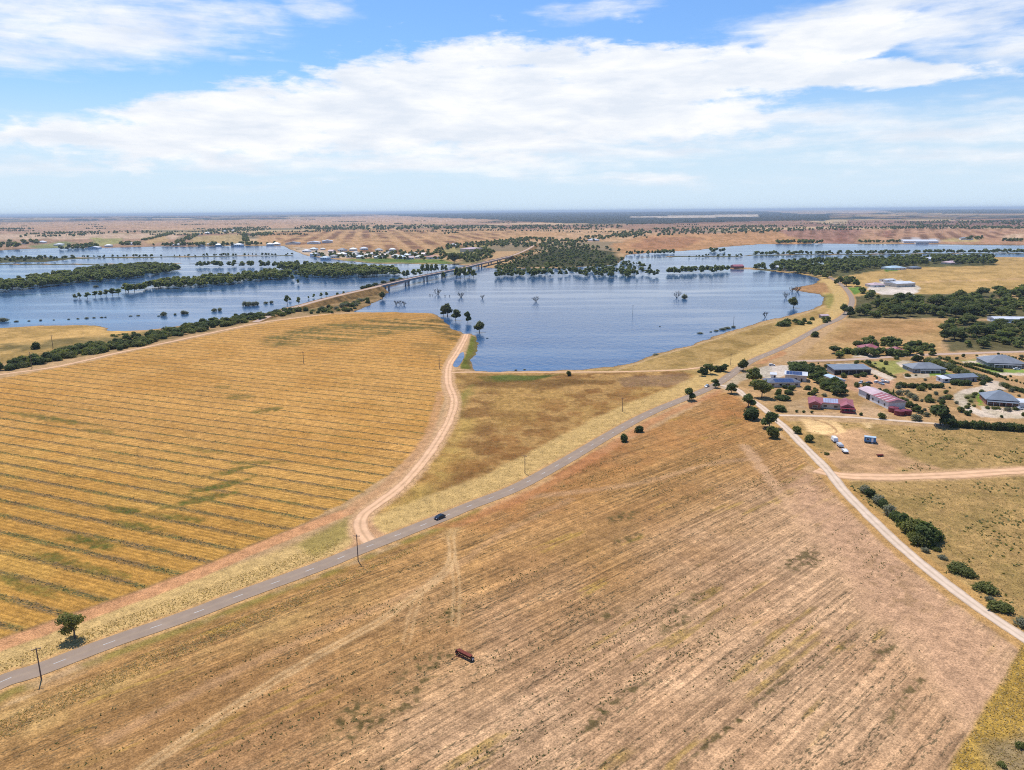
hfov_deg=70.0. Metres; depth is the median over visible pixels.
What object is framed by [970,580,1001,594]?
shrub
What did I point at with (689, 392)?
gum tree
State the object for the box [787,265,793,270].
gum tree
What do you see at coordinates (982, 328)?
gum tree
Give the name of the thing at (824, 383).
gum tree
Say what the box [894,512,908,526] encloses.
shrub
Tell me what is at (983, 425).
hedge shrub
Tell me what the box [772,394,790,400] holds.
shrub
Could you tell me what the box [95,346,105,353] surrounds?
shrub
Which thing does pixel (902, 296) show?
gum tree
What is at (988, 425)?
hedge shrub
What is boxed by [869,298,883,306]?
gum tree
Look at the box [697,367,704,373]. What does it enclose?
gum tree
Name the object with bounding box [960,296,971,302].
gum tree
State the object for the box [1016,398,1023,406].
carport
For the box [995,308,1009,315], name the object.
gum tree
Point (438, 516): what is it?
car
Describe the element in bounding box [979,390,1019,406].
house
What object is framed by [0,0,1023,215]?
sky
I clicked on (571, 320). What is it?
river
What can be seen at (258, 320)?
causeway road
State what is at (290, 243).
packing shed
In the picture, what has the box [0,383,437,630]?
row weeds
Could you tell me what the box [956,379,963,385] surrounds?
hedge shrub
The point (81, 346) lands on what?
shrub
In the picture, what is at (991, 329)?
gum tree
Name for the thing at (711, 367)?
gum tree
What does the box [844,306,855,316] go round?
gum tree
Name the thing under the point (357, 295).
embankment
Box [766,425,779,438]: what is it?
shrub
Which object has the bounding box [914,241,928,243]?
packing shed
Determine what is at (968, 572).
shrub
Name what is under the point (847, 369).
machinery shed
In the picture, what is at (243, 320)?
shrub
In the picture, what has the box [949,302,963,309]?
gum tree
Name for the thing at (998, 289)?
gum tree
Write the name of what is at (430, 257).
house
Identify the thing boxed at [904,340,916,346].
gum tree
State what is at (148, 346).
field edge track
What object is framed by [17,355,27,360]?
shrub
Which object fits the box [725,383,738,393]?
gum tree
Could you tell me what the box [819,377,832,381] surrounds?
gum tree
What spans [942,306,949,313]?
gum tree
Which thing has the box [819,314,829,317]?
shelter
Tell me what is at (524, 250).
causeway road
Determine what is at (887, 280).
outbuilding
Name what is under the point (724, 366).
gum tree
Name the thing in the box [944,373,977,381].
house
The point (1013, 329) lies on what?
gum tree
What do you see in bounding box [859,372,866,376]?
garden shrub
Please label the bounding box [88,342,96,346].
shrub
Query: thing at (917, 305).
gum tree
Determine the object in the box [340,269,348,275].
gum tree
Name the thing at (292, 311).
distant scrub
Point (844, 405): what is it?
farmhouse
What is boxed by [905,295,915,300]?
gum tree
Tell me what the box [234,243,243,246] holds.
town house
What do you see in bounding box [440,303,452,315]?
gum tree
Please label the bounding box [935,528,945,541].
shrub
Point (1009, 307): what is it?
gum tree
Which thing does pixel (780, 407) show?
shrub
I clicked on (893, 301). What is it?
gum tree
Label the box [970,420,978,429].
hedge shrub
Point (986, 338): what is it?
gum tree
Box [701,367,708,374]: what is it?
shrub
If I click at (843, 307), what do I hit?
gum tree
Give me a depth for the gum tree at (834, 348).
590.91 m
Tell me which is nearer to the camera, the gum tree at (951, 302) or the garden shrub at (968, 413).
the garden shrub at (968, 413)
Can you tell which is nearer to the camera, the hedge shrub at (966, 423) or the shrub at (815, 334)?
the hedge shrub at (966, 423)
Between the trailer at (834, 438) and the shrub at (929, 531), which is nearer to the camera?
the shrub at (929, 531)
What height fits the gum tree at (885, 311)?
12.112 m
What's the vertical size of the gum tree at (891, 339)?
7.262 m
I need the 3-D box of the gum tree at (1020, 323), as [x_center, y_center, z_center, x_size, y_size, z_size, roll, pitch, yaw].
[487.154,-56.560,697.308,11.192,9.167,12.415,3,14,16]
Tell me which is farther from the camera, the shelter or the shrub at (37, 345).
the shelter
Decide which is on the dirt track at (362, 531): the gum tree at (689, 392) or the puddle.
the puddle
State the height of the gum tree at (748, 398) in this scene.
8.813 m
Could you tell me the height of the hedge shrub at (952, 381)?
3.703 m
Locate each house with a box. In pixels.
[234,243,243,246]
[320,256,330,259]
[426,255,438,258]
[730,264,743,268]
[762,378,801,386]
[857,342,877,348]
[865,282,884,286]
[881,265,906,269]
[902,362,946,372]
[906,266,921,268]
[941,261,959,264]
[944,373,977,381]
[976,355,1023,368]
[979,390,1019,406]
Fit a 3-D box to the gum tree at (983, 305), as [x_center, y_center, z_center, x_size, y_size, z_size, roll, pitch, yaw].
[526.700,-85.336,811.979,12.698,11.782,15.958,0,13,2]
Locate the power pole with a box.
[31,647,41,679]
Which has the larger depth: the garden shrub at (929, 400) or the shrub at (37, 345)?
the shrub at (37, 345)
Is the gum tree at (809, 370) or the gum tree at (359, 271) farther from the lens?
the gum tree at (359, 271)
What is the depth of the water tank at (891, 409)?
419.76 m
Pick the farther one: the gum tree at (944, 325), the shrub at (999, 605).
the gum tree at (944, 325)
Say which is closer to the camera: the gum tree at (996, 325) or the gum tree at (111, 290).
the gum tree at (996, 325)
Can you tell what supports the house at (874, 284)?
on the ground at (834, 702)
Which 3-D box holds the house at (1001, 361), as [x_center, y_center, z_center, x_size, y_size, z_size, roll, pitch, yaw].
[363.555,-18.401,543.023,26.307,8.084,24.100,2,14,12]
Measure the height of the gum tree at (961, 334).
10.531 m
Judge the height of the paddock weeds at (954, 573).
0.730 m
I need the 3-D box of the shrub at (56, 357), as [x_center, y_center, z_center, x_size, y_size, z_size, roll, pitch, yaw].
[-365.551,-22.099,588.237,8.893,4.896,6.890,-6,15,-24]
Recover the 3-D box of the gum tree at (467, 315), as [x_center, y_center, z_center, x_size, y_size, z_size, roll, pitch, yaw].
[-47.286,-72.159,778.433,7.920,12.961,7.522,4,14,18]
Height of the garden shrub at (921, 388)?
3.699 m
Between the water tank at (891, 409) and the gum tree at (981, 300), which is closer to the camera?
the water tank at (891, 409)
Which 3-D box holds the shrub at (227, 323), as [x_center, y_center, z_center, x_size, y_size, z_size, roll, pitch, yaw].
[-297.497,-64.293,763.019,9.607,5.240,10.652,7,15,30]
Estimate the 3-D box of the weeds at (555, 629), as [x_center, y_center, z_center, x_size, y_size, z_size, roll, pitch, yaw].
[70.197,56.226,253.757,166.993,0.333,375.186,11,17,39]
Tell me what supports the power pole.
on the ground at (834, 702)
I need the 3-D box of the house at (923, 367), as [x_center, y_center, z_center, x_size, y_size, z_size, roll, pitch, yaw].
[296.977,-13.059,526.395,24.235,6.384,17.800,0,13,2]
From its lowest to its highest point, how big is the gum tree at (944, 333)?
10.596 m
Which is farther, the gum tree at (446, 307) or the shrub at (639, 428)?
the gum tree at (446, 307)
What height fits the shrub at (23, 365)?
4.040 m
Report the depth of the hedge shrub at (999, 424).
384.22 m
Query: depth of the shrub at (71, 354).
598.84 m
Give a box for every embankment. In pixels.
[251,286,388,321]
[509,241,538,258]
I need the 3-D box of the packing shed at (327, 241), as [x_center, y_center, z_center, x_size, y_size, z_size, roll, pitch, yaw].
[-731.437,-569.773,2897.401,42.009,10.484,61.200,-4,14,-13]
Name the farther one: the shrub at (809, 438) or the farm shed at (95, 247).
the farm shed at (95, 247)
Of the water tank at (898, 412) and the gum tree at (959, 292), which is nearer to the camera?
the water tank at (898, 412)
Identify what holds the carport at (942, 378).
on the ground at (834, 702)
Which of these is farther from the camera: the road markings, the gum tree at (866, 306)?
the gum tree at (866, 306)
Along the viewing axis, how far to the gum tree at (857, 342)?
611.52 m
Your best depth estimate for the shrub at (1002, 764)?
153.17 m
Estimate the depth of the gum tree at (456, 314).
792.77 m
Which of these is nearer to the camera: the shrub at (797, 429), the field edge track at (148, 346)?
the shrub at (797, 429)
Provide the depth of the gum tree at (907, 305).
811.84 m
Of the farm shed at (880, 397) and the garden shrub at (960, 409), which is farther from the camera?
the farm shed at (880, 397)
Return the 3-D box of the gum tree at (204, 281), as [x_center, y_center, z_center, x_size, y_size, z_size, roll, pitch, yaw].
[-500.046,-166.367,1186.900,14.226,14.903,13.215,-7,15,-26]
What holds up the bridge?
on the river
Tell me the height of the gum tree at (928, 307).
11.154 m
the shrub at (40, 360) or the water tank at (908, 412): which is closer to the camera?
the water tank at (908, 412)
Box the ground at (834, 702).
[0,208,1023,769]
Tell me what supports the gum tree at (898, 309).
on the ground at (834, 702)
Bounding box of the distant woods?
[0,215,1023,394]
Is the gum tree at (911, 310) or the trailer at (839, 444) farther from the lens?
the gum tree at (911, 310)
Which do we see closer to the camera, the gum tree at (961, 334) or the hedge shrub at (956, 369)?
the hedge shrub at (956, 369)
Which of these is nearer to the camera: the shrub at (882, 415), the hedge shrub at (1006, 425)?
the hedge shrub at (1006, 425)
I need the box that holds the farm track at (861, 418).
[779,414,944,425]
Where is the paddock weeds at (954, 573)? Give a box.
[812,424,1023,616]
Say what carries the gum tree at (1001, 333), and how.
on the ground at (834, 702)
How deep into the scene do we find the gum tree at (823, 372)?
507.08 m
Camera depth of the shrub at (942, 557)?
243.57 m
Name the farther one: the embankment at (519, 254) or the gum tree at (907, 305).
the embankment at (519, 254)
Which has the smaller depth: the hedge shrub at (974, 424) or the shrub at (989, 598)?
the shrub at (989, 598)
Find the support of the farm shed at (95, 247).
on the ground at (834, 702)
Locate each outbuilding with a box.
[770,372,776,377]
[879,278,895,281]
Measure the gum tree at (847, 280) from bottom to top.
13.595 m
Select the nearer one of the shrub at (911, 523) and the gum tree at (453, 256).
the shrub at (911, 523)
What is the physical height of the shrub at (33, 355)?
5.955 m
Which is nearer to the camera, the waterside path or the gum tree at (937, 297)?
the waterside path
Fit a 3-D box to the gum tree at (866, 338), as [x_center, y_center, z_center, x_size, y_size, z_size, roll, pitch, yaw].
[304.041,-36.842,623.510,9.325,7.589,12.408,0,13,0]
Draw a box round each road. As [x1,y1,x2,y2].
[0,270,854,689]
[253,286,379,321]
[511,241,533,255]
[720,385,1023,642]
[788,351,1023,361]
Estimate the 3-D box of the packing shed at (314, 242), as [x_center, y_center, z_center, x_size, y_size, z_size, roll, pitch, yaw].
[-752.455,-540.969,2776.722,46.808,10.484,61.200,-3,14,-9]
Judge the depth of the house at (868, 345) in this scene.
598.51 m
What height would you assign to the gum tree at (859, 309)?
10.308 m
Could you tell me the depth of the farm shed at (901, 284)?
1092.58 m
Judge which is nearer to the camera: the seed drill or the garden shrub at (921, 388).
the seed drill
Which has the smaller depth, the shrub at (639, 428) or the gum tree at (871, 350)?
the shrub at (639, 428)
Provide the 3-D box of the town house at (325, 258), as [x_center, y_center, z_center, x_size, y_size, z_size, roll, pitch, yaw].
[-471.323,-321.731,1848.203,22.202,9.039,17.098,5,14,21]
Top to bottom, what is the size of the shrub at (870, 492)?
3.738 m
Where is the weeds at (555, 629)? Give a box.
[31,403,993,769]
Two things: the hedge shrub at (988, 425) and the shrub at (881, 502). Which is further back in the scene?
the hedge shrub at (988, 425)
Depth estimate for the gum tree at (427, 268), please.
1401.12 m
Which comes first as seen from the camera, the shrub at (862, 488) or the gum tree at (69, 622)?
the gum tree at (69, 622)
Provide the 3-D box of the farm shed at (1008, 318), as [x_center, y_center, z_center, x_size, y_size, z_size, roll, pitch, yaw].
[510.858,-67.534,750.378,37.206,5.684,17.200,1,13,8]
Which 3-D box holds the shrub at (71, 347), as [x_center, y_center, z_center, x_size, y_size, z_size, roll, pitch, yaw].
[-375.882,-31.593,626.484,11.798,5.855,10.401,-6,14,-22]
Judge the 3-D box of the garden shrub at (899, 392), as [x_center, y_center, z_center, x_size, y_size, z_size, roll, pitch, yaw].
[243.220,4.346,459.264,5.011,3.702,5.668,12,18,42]
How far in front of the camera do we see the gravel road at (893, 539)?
257.95 m
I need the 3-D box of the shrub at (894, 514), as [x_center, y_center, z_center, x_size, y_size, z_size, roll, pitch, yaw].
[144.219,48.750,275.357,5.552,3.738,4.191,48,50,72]
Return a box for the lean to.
[824,374,845,383]
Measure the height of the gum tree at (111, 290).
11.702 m
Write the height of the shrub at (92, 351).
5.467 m
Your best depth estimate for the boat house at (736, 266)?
1459.40 m
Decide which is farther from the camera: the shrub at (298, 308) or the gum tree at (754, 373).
the shrub at (298, 308)
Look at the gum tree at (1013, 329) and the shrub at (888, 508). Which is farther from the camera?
the gum tree at (1013, 329)
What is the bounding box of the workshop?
[784,371,807,381]
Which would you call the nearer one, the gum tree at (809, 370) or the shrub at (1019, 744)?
the shrub at (1019, 744)
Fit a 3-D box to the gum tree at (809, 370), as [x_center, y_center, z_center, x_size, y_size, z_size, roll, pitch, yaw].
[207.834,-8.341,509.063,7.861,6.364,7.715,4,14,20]
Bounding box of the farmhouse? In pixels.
[808,396,855,413]
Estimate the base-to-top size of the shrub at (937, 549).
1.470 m
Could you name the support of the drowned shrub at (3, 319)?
in the river
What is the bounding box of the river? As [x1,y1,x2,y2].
[0,244,1023,371]
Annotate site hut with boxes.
[864,435,876,443]
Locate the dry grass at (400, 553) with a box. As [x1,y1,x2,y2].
[0,317,1023,769]
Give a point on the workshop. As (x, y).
(800, 376)
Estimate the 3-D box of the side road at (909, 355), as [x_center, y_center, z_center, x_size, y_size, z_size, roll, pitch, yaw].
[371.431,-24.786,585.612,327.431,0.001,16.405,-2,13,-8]
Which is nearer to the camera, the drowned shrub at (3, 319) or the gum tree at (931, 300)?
the drowned shrub at (3, 319)
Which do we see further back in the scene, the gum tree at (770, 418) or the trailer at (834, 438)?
the gum tree at (770, 418)
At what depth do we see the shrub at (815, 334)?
668.47 m
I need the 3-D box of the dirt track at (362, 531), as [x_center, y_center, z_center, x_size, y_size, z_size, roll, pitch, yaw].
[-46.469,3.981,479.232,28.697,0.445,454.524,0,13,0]
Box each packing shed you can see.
[285,242,300,244]
[307,241,320,243]
[322,240,332,242]
[901,239,938,242]
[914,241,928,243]
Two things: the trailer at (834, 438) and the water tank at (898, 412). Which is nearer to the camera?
the trailer at (834, 438)
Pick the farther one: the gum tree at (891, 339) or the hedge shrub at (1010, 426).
the gum tree at (891, 339)
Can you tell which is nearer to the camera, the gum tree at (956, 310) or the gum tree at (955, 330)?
the gum tree at (955, 330)
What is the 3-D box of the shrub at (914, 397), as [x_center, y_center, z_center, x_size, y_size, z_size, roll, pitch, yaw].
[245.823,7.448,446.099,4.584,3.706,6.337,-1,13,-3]
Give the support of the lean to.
on the ground at (834, 702)
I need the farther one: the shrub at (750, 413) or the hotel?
the hotel
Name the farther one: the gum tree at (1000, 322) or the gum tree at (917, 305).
the gum tree at (917, 305)
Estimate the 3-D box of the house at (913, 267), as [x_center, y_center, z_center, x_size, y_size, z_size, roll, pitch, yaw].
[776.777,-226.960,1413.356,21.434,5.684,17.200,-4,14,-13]
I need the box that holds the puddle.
[453,352,463,366]
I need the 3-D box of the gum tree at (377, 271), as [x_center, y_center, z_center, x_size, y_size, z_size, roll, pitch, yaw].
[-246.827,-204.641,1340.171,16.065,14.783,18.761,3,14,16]
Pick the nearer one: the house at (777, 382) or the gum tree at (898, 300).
the house at (777, 382)
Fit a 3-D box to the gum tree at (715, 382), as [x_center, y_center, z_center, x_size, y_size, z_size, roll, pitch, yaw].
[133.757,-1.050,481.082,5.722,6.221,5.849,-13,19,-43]
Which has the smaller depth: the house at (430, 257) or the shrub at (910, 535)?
the shrub at (910, 535)
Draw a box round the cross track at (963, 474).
[813,466,1023,480]
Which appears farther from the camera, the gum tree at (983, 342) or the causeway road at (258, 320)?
the causeway road at (258, 320)
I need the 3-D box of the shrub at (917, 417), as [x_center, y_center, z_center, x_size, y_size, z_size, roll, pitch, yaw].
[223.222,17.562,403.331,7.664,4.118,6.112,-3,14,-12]
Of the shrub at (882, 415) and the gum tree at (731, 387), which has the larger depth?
the gum tree at (731, 387)
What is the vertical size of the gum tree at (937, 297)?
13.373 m
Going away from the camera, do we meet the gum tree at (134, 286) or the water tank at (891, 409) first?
the water tank at (891, 409)
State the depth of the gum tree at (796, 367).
523.86 m
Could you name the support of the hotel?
on the ground at (834, 702)
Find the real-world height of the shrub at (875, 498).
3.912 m
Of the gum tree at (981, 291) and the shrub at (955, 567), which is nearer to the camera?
the shrub at (955, 567)
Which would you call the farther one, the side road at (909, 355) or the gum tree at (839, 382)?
the side road at (909, 355)
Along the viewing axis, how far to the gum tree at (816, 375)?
493.82 m
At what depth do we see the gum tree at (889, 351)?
581.13 m
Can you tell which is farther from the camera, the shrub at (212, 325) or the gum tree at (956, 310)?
the gum tree at (956, 310)
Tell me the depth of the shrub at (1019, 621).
204.29 m
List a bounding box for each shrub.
[0,318,9,321]
[3,363,15,369]
[10,357,21,363]
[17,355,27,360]
[17,362,30,367]
[27,353,38,358]
[30,341,40,349]
[35,357,46,363]
[51,355,62,360]
[59,351,77,358]
[65,345,78,350]
[76,343,86,348]
[86,347,98,353]
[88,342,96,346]
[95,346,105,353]
[134,340,145,345]
[179,323,194,327]
[195,327,206,331]
[209,322,216,327]
[222,321,231,325]
[239,318,247,322]
[293,306,302,310]
[620,433,627,442]
[634,425,643,432]
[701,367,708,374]
[743,406,758,419]
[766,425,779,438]
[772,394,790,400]
[774,404,786,411]
[792,426,801,433]
[803,385,810,389]
[804,434,813,441]
[810,331,818,336]
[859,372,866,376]
[859,484,869,492]
[864,488,876,497]
[871,494,884,502]
[877,412,886,418]
[877,498,888,507]
[881,504,896,515]
[889,510,899,520]
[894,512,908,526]
[895,389,903,394]
[898,520,910,532]
[904,517,921,533]
[906,531,915,538]
[909,532,931,546]
[910,413,922,420]
[911,394,918,400]
[914,520,940,548]
[916,385,925,390]
[920,547,930,552]
[924,396,935,402]
[928,359,941,363]
[932,547,941,550]
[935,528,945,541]
[937,554,948,559]
[943,394,952,398]
[946,560,968,574]
[949,420,957,427]
[950,379,957,384]
[951,366,966,372]
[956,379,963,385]
[957,406,964,411]
[957,420,963,427]
[959,566,978,577]
[962,420,968,427]
[963,410,971,415]
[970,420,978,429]
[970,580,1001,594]
[979,420,985,428]
[983,422,991,428]
[984,596,996,601]
[986,599,1015,612]
[990,423,997,430]
[994,422,1002,429]
[995,761,1006,768]
[1002,422,1010,430]
[1005,422,1013,430]
[1011,615,1023,627]
[1014,740,1023,748]
[1015,423,1020,431]
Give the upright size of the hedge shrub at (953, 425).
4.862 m
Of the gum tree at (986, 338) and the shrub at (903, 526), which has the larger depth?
the gum tree at (986, 338)
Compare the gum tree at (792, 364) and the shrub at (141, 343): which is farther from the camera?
the shrub at (141, 343)
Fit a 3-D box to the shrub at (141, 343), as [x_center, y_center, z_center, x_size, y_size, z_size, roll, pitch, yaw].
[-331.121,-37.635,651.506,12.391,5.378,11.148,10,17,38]
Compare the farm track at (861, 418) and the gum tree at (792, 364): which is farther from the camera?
the gum tree at (792, 364)
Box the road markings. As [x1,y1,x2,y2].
[1,325,823,681]
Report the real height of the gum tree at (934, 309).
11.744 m
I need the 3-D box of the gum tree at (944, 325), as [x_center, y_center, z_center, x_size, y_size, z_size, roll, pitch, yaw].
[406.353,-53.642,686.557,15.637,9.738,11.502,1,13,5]
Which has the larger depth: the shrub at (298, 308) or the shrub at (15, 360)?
the shrub at (298, 308)
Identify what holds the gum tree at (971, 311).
on the ground at (834, 702)
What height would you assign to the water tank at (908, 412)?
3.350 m
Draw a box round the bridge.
[375,256,511,289]
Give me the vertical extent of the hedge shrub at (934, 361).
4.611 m
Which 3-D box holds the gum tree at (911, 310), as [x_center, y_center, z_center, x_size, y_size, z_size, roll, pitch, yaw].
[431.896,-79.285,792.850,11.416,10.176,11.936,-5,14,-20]
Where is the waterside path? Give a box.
[451,366,702,372]
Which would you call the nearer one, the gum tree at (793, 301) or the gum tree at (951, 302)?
the gum tree at (951, 302)
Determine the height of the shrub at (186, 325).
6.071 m
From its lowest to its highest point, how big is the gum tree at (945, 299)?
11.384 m
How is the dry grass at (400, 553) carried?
on the ground at (834, 702)
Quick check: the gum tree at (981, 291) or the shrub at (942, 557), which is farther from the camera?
the gum tree at (981, 291)
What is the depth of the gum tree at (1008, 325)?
676.18 m
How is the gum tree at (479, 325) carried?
on the ground at (834, 702)
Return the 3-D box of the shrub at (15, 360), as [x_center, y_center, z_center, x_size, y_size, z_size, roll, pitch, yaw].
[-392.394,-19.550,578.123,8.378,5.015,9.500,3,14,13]
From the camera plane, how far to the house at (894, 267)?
1400.46 m
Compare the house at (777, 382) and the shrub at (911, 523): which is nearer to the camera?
the shrub at (911, 523)
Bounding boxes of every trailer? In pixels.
[831,436,838,441]
[836,442,843,446]
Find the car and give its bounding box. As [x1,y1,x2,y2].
[434,513,445,519]
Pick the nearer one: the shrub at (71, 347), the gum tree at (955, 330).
the shrub at (71, 347)
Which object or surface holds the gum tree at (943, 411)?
on the ground at (834, 702)
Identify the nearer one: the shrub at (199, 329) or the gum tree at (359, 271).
the shrub at (199, 329)
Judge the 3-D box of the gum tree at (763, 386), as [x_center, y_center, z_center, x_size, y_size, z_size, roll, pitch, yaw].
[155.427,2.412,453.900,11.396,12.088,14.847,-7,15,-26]
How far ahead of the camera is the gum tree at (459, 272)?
1291.16 m
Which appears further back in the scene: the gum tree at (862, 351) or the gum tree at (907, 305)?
the gum tree at (907, 305)
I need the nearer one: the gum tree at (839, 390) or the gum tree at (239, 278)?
the gum tree at (839, 390)
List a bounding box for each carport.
[935,375,951,382]
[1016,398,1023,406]
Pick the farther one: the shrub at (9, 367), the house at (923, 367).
the shrub at (9, 367)
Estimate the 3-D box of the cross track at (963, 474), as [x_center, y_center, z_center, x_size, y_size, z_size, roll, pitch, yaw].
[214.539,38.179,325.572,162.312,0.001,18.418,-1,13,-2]
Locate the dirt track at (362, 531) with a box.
[352,334,468,543]
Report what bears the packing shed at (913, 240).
on the ground at (834, 702)
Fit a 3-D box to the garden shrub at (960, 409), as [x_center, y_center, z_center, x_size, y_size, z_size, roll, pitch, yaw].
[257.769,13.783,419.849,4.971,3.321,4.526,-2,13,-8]
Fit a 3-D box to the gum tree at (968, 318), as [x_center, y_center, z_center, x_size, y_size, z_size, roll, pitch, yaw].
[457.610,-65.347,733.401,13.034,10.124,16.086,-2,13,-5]
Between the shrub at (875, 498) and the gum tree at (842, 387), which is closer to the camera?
the shrub at (875, 498)
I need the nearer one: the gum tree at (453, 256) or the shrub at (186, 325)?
the shrub at (186, 325)
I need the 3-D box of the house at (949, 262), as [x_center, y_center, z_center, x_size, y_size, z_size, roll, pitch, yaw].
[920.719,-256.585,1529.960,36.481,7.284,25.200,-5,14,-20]
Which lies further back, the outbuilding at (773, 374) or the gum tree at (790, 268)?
the gum tree at (790, 268)
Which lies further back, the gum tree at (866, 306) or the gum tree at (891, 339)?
the gum tree at (866, 306)
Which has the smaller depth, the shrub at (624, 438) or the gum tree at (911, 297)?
the shrub at (624, 438)
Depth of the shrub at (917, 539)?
253.15 m
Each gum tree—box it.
[6,282,16,289]
[54,612,85,638]
[108,288,114,295]
[130,284,137,291]
[200,278,207,286]
[236,276,241,281]
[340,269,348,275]
[355,269,365,274]
[372,269,380,276]
[389,268,398,273]
[424,263,429,270]
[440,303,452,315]
[447,252,461,260]
[451,309,460,319]
[456,268,462,278]
[462,267,468,277]
[464,311,470,320]
[474,320,484,331]
[685,387,695,399]
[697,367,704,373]
[703,363,716,371]
[711,379,719,387]
[721,363,728,371]
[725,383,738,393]
[737,358,748,368]
[742,393,756,406]
[746,367,762,379]
[749,379,773,397]
[760,411,779,425]
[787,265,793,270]
[788,296,797,307]
[788,362,799,370]
[789,364,800,370]
[805,368,813,374]
[811,373,821,380]
[818,369,829,376]
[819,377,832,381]
[819,381,831,385]
[829,345,842,350]
[832,385,848,393]
[832,388,844,393]
[833,380,847,386]
[840,303,847,311]
[842,277,850,285]
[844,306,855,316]
[852,340,863,345]
[855,306,864,314]
[859,345,867,354]
[861,303,872,309]
[861,337,873,342]
[865,347,876,356]
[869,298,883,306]
[881,307,891,315]
[885,336,896,342]
[885,347,894,355]
[889,297,901,303]
[889,299,897,303]
[889,305,907,316]
[893,293,906,300]
[902,302,914,308]
[904,307,915,314]
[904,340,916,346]
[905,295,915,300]
[912,302,924,308]
[916,340,924,345]
[925,304,935,313]
[926,297,936,302]
[928,305,942,315]
[928,404,956,424]
[931,294,945,302]
[937,323,952,329]
[939,297,950,305]
[939,329,952,340]
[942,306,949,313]
[946,299,958,306]
[947,305,967,316]
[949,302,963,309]
[949,327,960,339]
[952,289,967,295]
[955,330,968,340]
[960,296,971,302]
[961,315,978,324]
[964,325,989,335]
[966,325,978,335]
[967,304,982,314]
[968,306,977,313]
[973,298,985,302]
[974,287,990,294]
[977,336,991,343]
[978,339,991,347]
[979,303,990,308]
[984,305,995,315]
[984,326,995,333]
[988,322,999,329]
[993,287,1005,293]
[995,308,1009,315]
[995,318,1010,325]
[995,331,1007,337]
[1001,323,1015,328]
[1003,327,1021,332]
[1005,305,1015,309]
[1016,321,1023,327]
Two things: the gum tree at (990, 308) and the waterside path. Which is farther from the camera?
the gum tree at (990, 308)
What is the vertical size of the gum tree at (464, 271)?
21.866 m
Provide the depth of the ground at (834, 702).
261.49 m
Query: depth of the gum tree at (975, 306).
798.00 m
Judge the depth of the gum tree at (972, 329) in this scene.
659.29 m
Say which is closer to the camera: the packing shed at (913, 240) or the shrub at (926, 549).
the shrub at (926, 549)
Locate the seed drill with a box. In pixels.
[452,648,473,661]
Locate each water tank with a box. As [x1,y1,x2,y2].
[888,406,898,412]
[894,409,904,415]
[901,409,911,415]
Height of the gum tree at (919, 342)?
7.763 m
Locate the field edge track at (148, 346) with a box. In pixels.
[0,313,330,374]
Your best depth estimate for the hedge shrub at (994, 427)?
384.57 m
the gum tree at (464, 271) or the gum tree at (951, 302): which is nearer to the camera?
the gum tree at (951, 302)
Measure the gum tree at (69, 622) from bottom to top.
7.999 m
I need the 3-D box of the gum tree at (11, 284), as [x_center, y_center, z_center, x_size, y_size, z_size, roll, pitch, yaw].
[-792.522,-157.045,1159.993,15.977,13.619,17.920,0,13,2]
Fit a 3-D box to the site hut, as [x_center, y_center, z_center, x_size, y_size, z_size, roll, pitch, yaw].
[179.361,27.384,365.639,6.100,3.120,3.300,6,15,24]
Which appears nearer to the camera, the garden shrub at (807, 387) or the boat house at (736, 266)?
the garden shrub at (807, 387)
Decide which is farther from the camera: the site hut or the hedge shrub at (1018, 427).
the hedge shrub at (1018, 427)
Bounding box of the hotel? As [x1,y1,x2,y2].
[460,247,482,251]
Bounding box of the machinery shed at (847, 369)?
[826,364,870,374]
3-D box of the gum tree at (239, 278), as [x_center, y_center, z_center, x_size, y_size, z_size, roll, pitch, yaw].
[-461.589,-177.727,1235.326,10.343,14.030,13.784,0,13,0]
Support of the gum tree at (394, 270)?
on the ground at (834, 702)
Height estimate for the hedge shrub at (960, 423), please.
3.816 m
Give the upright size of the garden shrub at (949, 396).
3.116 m
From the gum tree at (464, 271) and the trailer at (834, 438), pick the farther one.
the gum tree at (464, 271)
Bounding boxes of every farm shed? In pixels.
[87,246,101,248]
[858,386,906,408]
[884,281,915,286]
[987,316,1023,322]

